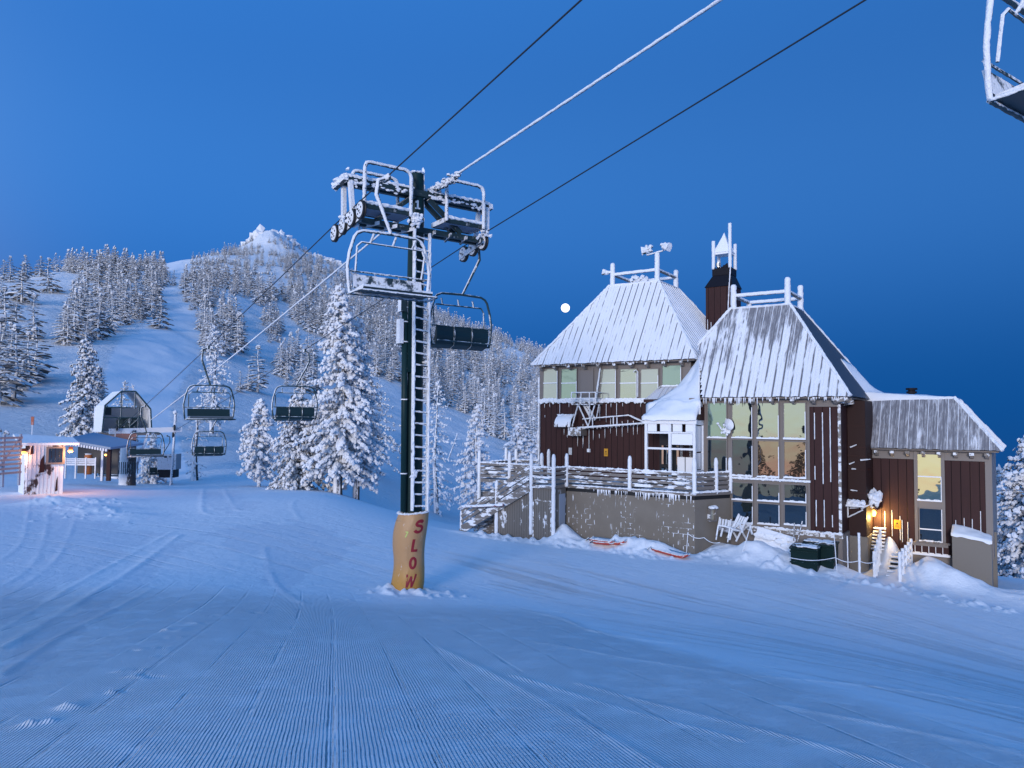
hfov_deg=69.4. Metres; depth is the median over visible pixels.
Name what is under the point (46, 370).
frosted conifer
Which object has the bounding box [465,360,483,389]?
frosted conifer
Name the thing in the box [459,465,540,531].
deck staircase
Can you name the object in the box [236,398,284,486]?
frosted conifer
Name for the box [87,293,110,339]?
frosted conifer
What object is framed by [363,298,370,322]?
frosted conifer
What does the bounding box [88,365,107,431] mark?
frosted conifer
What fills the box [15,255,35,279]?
frosted conifer
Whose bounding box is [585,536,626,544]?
rescue sled
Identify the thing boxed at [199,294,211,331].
frosted conifer
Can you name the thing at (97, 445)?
open shelter
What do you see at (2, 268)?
frosted conifer
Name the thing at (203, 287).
frosted conifer
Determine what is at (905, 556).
stair rail
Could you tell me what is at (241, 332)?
frosted conifer
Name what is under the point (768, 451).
window
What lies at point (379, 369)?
frosted conifer
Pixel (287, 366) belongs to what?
frosted conifer
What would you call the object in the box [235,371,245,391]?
frosted conifer
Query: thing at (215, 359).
frosted conifer
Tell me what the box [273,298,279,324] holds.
frosted conifer
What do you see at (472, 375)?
frosted conifer
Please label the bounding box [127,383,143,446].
frosted conifer
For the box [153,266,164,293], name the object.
frosted conifer
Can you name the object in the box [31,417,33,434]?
marker post
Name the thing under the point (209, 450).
lift chair
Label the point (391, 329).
frosted conifer
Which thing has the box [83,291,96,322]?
frosted conifer
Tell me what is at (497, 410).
frosted conifer
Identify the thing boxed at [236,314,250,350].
frosted conifer
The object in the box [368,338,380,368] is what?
frosted conifer
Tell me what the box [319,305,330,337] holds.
frosted conifer
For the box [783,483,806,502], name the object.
window
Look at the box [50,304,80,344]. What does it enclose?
frosted conifer
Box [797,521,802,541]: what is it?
bamboo stake
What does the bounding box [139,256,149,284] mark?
frosted conifer
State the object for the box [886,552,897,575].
entrance steps
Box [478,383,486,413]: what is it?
frosted conifer
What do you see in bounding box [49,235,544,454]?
distant conifers
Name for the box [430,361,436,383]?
frosted conifer
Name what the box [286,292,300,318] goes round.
frosted conifer
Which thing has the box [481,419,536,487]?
frosted conifer
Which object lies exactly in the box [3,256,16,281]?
frosted conifer
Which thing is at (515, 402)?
frosted conifer
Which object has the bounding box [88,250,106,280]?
frosted conifer
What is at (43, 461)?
lift hut
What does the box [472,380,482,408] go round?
frosted conifer
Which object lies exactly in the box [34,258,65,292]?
frosted conifer
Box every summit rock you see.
[241,224,300,247]
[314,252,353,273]
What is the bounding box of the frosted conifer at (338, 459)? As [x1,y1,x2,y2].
[289,284,383,494]
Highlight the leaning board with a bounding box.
[753,526,795,552]
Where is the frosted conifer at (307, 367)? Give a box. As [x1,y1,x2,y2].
[304,351,312,381]
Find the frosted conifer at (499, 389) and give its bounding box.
[496,378,502,400]
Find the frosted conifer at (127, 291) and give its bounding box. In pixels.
[120,279,132,305]
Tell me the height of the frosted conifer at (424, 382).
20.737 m
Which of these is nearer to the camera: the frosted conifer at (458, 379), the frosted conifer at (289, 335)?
the frosted conifer at (289, 335)
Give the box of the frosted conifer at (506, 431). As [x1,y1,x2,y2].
[497,399,513,439]
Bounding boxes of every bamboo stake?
[742,522,751,551]
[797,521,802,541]
[834,536,836,570]
[847,536,848,567]
[857,533,860,572]
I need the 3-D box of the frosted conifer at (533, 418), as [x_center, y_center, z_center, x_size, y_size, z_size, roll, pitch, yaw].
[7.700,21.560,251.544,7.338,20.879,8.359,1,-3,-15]
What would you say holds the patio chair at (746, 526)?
on the snow ground
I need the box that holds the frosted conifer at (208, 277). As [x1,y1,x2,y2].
[202,276,214,306]
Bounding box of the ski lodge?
[530,223,1005,587]
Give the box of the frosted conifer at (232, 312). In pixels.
[226,311,237,340]
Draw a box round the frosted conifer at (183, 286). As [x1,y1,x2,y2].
[177,264,189,293]
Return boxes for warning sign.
[894,520,900,528]
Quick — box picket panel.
[64,457,96,478]
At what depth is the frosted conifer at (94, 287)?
250.60 m
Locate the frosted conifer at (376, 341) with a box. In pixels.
[374,328,380,355]
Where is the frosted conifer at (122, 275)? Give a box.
[117,273,127,304]
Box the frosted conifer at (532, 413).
[526,401,537,427]
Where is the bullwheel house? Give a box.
[90,390,159,478]
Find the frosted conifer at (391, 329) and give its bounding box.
[386,316,395,340]
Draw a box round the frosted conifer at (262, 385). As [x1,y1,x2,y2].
[241,345,269,391]
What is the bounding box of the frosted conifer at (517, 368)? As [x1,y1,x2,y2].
[515,357,524,382]
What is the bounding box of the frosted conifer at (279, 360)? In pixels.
[274,343,284,373]
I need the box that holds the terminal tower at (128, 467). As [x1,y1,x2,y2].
[109,410,181,485]
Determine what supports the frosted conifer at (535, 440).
on the snow ground
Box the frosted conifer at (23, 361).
[8,360,37,389]
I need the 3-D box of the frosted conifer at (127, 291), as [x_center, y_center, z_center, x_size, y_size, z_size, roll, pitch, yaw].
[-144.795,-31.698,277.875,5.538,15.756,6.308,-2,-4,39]
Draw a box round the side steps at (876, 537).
[871,527,885,549]
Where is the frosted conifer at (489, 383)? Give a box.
[483,382,492,412]
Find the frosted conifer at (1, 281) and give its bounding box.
[0,276,15,307]
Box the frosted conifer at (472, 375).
[466,373,476,398]
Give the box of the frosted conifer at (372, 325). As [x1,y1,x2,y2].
[370,315,375,336]
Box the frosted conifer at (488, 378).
[484,364,492,393]
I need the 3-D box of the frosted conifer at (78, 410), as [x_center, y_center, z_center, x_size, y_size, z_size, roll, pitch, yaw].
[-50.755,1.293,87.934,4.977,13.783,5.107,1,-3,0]
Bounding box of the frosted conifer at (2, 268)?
[0,260,8,279]
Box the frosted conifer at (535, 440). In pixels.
[522,431,537,485]
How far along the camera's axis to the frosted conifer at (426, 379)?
320.80 m
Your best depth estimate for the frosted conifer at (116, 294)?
247.62 m
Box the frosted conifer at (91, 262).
[84,249,98,277]
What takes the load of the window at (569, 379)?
in the ski lodge
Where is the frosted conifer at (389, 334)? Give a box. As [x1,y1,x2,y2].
[386,330,396,356]
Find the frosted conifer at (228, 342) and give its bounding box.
[219,320,233,353]
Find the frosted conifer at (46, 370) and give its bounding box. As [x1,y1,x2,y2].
[18,327,58,378]
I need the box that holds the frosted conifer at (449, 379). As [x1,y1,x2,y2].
[445,369,453,391]
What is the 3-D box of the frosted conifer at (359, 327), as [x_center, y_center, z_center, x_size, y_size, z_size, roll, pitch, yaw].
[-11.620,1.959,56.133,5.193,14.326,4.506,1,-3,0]
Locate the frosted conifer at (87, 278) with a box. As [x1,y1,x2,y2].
[82,256,93,285]
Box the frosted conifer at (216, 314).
[214,292,230,317]
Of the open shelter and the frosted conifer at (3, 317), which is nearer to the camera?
the open shelter
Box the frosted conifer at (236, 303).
[231,297,244,328]
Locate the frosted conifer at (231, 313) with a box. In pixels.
[222,298,236,328]
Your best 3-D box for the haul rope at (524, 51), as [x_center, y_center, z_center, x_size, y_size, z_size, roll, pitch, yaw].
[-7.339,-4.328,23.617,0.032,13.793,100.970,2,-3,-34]
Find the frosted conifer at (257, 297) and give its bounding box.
[250,277,267,304]
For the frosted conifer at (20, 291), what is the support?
on the snow ground
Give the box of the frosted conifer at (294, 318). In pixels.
[291,291,299,320]
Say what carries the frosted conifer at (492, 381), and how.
on the snow ground
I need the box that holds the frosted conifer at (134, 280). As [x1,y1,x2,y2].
[129,267,145,300]
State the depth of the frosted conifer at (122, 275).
271.28 m
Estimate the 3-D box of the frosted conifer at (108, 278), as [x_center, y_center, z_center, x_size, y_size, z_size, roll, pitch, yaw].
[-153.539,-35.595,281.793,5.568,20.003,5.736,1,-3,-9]
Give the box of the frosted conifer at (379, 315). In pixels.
[374,314,384,341]
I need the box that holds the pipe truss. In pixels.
[568,414,642,435]
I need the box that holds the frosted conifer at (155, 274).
[144,271,166,303]
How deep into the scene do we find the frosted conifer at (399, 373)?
327.04 m
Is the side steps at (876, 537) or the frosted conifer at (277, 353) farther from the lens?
the frosted conifer at (277, 353)
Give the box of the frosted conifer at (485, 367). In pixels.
[481,355,487,381]
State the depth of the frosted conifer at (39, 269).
339.78 m
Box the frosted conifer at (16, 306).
[9,294,25,319]
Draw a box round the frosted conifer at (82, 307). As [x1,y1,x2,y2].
[73,291,88,329]
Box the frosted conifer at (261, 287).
[257,276,263,301]
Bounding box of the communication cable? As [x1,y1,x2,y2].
[151,0,722,419]
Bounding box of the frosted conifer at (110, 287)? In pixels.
[104,285,122,325]
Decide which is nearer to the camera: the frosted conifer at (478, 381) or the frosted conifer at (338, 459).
the frosted conifer at (338, 459)
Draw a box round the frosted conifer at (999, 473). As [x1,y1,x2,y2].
[996,464,1022,576]
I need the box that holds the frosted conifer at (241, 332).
[233,312,244,352]
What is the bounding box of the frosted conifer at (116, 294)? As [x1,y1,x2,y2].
[113,286,120,316]
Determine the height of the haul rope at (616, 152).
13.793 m
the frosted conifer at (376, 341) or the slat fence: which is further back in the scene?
the frosted conifer at (376, 341)
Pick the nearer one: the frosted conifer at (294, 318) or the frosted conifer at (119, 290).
the frosted conifer at (119, 290)
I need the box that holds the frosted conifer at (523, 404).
[518,403,531,430]
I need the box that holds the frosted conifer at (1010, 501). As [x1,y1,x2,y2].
[997,435,1023,578]
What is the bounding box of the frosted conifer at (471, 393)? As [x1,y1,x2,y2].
[469,376,479,409]
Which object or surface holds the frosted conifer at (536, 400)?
on the snow ground
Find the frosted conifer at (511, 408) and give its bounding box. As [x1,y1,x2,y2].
[509,391,517,421]
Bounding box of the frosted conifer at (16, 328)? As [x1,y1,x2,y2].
[0,324,40,397]
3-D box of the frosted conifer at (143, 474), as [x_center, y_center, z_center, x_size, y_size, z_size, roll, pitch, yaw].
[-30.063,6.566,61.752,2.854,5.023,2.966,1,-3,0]
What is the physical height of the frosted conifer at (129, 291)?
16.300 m
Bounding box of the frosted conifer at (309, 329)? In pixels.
[302,328,319,362]
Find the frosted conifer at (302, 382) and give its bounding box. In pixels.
[295,358,310,391]
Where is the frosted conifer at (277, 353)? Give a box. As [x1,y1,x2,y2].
[271,339,285,364]
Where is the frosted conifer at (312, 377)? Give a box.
[304,352,324,392]
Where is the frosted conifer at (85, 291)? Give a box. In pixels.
[80,277,91,303]
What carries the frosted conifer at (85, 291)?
on the snow ground
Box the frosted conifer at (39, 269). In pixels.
[33,256,46,275]
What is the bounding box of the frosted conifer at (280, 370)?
[271,344,289,376]
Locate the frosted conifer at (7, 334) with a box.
[0,323,14,358]
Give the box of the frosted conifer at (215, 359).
[193,323,235,433]
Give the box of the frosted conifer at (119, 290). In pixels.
[110,282,123,309]
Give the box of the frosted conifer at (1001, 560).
[998,517,1022,576]
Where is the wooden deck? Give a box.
[460,447,732,553]
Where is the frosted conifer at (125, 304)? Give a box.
[120,279,132,316]
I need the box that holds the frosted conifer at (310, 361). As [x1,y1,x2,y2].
[305,348,314,372]
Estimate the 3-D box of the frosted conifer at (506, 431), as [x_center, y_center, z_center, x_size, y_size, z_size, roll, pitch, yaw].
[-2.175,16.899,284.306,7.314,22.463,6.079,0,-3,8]
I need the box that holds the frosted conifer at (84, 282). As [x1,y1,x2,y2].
[68,279,94,323]
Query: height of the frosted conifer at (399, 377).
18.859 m
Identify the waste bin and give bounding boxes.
[789,543,821,571]
[802,538,838,568]
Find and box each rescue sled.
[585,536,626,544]
[589,539,614,544]
[647,546,689,557]
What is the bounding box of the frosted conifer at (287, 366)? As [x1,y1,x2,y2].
[281,350,292,379]
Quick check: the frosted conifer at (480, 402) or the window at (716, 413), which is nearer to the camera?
the window at (716, 413)
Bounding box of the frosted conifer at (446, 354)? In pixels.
[443,349,449,369]
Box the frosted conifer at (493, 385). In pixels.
[487,384,501,419]
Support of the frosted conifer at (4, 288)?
on the snow ground
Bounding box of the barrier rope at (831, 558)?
[789,557,877,563]
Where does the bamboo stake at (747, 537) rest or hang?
on the snow ground
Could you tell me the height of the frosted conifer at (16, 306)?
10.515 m
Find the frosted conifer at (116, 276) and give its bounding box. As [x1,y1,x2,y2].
[110,263,123,293]
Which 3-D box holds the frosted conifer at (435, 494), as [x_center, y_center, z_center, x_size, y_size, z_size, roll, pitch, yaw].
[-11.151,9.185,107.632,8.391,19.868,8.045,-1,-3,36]
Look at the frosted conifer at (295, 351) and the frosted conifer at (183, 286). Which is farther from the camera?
the frosted conifer at (183, 286)
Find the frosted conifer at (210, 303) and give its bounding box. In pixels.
[205,302,220,332]
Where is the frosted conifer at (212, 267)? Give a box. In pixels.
[209,266,216,295]
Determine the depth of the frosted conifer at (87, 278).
302.79 m
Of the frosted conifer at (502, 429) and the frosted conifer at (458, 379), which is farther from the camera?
the frosted conifer at (458, 379)
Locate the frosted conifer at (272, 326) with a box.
[263,302,277,332]
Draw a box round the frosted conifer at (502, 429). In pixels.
[495,402,507,434]
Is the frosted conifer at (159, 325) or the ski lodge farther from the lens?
the frosted conifer at (159, 325)
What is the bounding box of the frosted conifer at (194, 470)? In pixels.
[182,406,211,480]
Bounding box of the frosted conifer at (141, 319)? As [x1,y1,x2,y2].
[136,308,144,321]
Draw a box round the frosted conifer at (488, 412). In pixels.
[483,398,493,431]
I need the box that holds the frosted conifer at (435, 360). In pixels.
[431,351,440,377]
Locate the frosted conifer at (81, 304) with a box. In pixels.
[75,303,88,334]
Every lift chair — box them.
[127,405,164,456]
[147,435,169,474]
[183,346,235,419]
[191,405,226,455]
[270,349,317,420]
[346,173,437,302]
[424,249,491,350]
[982,0,1023,122]
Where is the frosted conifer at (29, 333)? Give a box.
[12,331,48,383]
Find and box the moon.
[561,304,569,311]
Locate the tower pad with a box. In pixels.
[391,508,430,590]
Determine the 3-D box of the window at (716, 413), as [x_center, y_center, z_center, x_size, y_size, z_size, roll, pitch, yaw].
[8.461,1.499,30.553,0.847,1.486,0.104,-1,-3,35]
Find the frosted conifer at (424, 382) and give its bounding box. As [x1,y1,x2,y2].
[423,367,431,399]
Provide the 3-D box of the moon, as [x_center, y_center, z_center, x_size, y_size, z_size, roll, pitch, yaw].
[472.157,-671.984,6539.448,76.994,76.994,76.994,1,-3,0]
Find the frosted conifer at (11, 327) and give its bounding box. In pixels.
[0,322,26,365]
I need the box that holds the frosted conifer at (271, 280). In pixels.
[267,272,278,300]
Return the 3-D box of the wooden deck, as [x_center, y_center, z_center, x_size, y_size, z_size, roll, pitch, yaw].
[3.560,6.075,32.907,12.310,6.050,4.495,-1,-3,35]
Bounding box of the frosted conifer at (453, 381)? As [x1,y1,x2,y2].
[447,371,461,399]
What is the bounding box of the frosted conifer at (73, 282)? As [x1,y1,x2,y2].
[58,279,75,318]
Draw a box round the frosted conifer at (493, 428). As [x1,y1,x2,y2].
[488,403,498,436]
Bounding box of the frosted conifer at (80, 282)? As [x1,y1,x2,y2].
[77,281,86,306]
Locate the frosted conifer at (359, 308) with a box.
[354,298,361,318]
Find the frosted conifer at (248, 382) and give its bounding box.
[238,365,255,390]
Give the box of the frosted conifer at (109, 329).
[84,287,115,336]
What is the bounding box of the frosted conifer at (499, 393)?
[497,383,503,408]
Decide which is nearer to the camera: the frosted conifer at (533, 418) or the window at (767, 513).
the window at (767, 513)
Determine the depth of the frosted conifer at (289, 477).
54.11 m
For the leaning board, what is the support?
on the snow ground
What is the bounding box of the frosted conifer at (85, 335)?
[79,315,92,343]
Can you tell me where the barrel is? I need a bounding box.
[84,453,91,474]
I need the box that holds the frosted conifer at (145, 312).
[132,294,150,317]
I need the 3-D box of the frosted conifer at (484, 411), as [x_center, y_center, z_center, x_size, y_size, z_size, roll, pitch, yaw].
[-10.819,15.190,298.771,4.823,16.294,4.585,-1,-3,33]
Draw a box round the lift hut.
[13,434,78,494]
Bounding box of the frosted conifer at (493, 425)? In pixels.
[487,408,498,437]
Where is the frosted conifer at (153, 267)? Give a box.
[148,256,155,284]
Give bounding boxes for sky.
[0,0,1023,470]
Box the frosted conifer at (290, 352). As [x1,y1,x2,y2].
[282,332,297,372]
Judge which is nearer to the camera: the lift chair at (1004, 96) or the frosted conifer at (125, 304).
the lift chair at (1004, 96)
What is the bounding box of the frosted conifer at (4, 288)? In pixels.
[0,286,25,337]
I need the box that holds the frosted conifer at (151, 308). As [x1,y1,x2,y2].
[142,283,160,316]
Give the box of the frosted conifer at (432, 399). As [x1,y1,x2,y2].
[430,373,439,402]
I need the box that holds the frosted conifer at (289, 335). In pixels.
[285,334,294,362]
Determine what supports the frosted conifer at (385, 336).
on the snow ground
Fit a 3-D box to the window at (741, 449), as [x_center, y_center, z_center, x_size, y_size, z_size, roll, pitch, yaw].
[9.299,2.982,29.894,0.874,1.500,0.105,-1,-3,35]
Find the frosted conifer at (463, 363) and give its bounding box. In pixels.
[459,350,466,374]
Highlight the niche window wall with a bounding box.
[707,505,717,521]
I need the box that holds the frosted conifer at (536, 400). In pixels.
[528,399,537,428]
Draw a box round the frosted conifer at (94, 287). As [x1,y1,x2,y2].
[89,286,102,314]
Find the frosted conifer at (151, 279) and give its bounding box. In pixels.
[147,266,154,293]
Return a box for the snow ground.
[0,230,1023,767]
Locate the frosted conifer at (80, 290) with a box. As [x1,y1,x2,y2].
[69,287,96,335]
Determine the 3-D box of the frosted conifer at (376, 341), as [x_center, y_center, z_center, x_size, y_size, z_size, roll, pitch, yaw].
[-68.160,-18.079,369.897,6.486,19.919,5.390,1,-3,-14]
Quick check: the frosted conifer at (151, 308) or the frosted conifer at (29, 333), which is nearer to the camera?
the frosted conifer at (29, 333)
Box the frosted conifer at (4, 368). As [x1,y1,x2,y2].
[0,354,12,383]
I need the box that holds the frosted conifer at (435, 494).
[422,379,462,516]
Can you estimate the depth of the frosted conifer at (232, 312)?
262.39 m
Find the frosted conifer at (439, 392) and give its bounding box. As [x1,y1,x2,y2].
[433,374,443,403]
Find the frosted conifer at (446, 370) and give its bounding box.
[443,357,450,380]
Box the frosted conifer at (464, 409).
[460,386,468,412]
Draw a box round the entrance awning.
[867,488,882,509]
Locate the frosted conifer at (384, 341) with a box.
[380,331,389,359]
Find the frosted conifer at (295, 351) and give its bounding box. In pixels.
[290,336,299,366]
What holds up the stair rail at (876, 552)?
on the snow ground
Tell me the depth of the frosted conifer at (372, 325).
416.37 m
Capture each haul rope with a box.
[102,0,581,432]
[176,0,865,429]
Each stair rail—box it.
[872,529,881,577]
[898,539,912,581]
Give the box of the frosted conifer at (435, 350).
[430,348,443,357]
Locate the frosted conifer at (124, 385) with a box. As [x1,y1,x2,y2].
[111,380,137,457]
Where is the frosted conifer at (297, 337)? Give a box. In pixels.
[290,328,303,359]
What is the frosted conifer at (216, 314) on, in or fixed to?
on the snow ground
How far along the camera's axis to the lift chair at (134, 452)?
45.21 m
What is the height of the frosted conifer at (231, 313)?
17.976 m
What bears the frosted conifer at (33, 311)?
on the snow ground
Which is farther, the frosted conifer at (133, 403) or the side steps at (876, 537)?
the frosted conifer at (133, 403)
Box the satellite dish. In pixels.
[716,419,733,435]
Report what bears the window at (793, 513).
in the ski lodge
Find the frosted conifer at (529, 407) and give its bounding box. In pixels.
[527,406,535,441]
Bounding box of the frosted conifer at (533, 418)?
[527,417,537,459]
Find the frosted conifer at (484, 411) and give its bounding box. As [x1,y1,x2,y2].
[481,401,489,424]
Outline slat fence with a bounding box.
[0,434,22,486]
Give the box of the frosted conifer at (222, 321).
[217,303,233,340]
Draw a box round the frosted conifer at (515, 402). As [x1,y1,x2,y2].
[508,388,521,414]
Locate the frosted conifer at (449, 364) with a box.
[448,352,457,378]
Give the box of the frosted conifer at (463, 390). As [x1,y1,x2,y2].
[458,372,471,406]
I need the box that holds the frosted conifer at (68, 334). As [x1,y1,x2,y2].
[58,306,74,345]
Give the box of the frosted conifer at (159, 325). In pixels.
[145,296,173,328]
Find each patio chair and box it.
[715,517,731,541]
[720,513,748,541]
[726,519,752,539]
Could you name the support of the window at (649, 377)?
in the ski lodge
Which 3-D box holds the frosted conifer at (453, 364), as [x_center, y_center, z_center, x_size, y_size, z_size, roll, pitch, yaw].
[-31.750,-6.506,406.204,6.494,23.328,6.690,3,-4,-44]
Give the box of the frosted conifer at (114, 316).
[101,291,124,329]
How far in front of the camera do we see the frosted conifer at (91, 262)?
331.52 m
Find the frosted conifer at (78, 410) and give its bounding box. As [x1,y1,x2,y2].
[56,338,104,436]
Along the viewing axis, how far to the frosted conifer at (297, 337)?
282.71 m
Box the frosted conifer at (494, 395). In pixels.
[487,394,499,430]
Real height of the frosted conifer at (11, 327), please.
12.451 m
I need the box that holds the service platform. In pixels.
[571,392,602,426]
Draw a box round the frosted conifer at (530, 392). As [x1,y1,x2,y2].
[526,381,532,405]
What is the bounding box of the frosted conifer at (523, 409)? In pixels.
[519,406,532,452]
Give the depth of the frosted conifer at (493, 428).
280.72 m
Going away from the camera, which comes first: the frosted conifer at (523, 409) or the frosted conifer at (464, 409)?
the frosted conifer at (523, 409)
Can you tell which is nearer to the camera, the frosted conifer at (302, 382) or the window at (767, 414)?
the window at (767, 414)
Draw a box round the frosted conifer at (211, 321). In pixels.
[200,308,220,354]
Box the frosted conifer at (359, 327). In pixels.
[317,317,390,499]
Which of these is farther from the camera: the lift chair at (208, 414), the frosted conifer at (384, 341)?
the frosted conifer at (384, 341)
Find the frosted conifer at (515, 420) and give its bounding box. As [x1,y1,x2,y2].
[511,408,521,439]
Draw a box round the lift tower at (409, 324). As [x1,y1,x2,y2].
[330,160,492,512]
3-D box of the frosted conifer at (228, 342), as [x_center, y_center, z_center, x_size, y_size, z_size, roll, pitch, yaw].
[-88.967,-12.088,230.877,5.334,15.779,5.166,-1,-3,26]
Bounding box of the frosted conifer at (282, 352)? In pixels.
[275,341,286,367]
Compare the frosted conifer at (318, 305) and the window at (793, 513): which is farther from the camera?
the frosted conifer at (318, 305)
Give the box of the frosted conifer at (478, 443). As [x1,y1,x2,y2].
[453,403,494,519]
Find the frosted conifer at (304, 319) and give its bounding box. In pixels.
[297,300,309,327]
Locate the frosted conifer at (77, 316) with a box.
[56,290,94,340]
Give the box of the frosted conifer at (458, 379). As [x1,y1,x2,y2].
[453,362,464,391]
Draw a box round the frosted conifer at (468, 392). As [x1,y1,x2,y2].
[467,381,473,404]
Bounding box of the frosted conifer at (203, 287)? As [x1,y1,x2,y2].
[198,273,209,301]
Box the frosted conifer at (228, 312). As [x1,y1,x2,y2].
[221,300,236,330]
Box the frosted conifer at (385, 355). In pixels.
[379,343,389,374]
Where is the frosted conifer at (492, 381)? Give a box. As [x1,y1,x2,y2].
[489,363,497,384]
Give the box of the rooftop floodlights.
[641,242,671,257]
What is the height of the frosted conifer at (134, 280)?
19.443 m
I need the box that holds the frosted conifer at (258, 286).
[252,272,265,295]
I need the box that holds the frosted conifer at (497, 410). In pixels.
[492,393,502,426]
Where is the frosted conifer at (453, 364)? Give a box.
[448,351,459,377]
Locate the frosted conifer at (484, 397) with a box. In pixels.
[478,388,489,423]
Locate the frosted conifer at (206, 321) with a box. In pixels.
[201,308,210,335]
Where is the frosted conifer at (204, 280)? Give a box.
[197,278,208,308]
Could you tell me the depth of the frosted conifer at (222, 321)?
255.65 m
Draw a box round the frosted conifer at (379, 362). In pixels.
[375,346,385,374]
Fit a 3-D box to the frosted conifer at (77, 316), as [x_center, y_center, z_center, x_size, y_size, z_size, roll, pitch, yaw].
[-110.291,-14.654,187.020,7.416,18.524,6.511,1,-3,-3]
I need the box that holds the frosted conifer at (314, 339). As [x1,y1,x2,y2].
[311,329,319,358]
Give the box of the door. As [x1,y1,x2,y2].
[534,501,549,539]
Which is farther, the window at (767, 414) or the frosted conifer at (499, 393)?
the frosted conifer at (499, 393)
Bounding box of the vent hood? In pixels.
[554,414,574,426]
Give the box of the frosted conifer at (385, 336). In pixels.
[380,321,390,351]
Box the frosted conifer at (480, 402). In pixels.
[473,389,485,418]
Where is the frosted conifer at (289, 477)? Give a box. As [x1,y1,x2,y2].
[265,392,343,494]
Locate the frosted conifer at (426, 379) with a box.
[423,360,435,393]
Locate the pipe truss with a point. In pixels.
(577, 431)
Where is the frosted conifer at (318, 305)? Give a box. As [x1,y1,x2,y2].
[313,292,323,317]
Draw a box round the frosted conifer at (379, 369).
[373,342,383,374]
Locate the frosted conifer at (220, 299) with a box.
[215,298,227,333]
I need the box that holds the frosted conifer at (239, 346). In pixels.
[228,313,243,353]
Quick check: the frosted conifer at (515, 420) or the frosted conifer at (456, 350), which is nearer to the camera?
the frosted conifer at (515, 420)
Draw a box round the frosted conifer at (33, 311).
[18,293,46,338]
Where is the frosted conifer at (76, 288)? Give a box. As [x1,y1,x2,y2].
[68,287,78,322]
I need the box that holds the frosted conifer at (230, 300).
[225,288,235,313]
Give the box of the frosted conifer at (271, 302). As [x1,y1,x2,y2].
[265,295,277,322]
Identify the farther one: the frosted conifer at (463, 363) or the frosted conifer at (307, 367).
the frosted conifer at (463, 363)
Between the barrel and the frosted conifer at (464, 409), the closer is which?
the barrel
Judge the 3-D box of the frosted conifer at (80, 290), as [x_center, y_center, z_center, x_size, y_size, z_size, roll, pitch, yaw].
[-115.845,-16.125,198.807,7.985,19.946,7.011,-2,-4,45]
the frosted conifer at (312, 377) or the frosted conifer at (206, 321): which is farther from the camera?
the frosted conifer at (206, 321)
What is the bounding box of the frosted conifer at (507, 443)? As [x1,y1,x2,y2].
[503,405,528,450]
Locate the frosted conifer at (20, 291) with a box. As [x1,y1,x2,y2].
[2,261,40,302]
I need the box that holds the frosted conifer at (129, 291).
[122,282,138,312]
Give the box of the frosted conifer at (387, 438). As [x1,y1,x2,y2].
[345,360,400,472]
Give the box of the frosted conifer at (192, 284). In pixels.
[182,269,201,300]
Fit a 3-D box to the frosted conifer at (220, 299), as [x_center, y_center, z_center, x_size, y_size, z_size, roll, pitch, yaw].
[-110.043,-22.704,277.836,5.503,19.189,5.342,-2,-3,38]
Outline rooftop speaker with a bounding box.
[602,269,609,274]
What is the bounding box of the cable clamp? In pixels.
[424,171,460,191]
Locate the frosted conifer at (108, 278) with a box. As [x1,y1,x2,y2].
[102,265,115,300]
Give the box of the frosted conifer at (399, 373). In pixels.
[382,348,400,378]
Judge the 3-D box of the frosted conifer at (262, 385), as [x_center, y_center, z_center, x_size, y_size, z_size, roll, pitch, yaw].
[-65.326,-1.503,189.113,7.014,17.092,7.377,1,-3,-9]
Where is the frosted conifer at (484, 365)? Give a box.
[479,352,488,374]
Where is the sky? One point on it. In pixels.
(867, 164)
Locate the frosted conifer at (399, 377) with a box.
[396,352,401,379]
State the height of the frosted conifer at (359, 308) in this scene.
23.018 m
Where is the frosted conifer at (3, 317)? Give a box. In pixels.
[0,314,31,406]
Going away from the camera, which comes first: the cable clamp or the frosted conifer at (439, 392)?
the cable clamp
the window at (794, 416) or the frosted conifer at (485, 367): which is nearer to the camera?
the window at (794, 416)
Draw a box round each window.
[46,447,64,464]
[542,368,557,399]
[560,368,577,399]
[599,368,616,399]
[619,368,637,399]
[640,368,658,398]
[661,364,681,386]
[707,402,726,438]
[707,439,727,476]
[731,402,752,438]
[731,439,752,476]
[732,481,753,500]
[732,500,753,524]
[756,402,779,438]
[757,440,779,477]
[757,483,779,502]
[757,502,779,525]
[783,402,806,439]
[783,441,806,478]
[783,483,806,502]
[784,504,806,526]
[916,452,942,501]
[918,507,942,542]
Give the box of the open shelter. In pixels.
[72,432,143,480]
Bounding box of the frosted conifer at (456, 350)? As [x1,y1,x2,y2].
[453,349,462,363]
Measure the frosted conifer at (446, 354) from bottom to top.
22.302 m
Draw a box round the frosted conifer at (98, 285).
[91,265,109,294]
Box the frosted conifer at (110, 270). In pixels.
[102,254,116,282]
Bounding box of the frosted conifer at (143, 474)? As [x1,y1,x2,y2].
[136,433,168,483]
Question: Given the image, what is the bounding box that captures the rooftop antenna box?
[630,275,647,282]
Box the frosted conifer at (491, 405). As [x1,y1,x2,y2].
[489,393,496,418]
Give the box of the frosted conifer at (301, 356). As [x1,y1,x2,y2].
[293,345,308,380]
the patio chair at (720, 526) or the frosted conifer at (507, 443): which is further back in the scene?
the frosted conifer at (507, 443)
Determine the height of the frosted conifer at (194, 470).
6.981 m

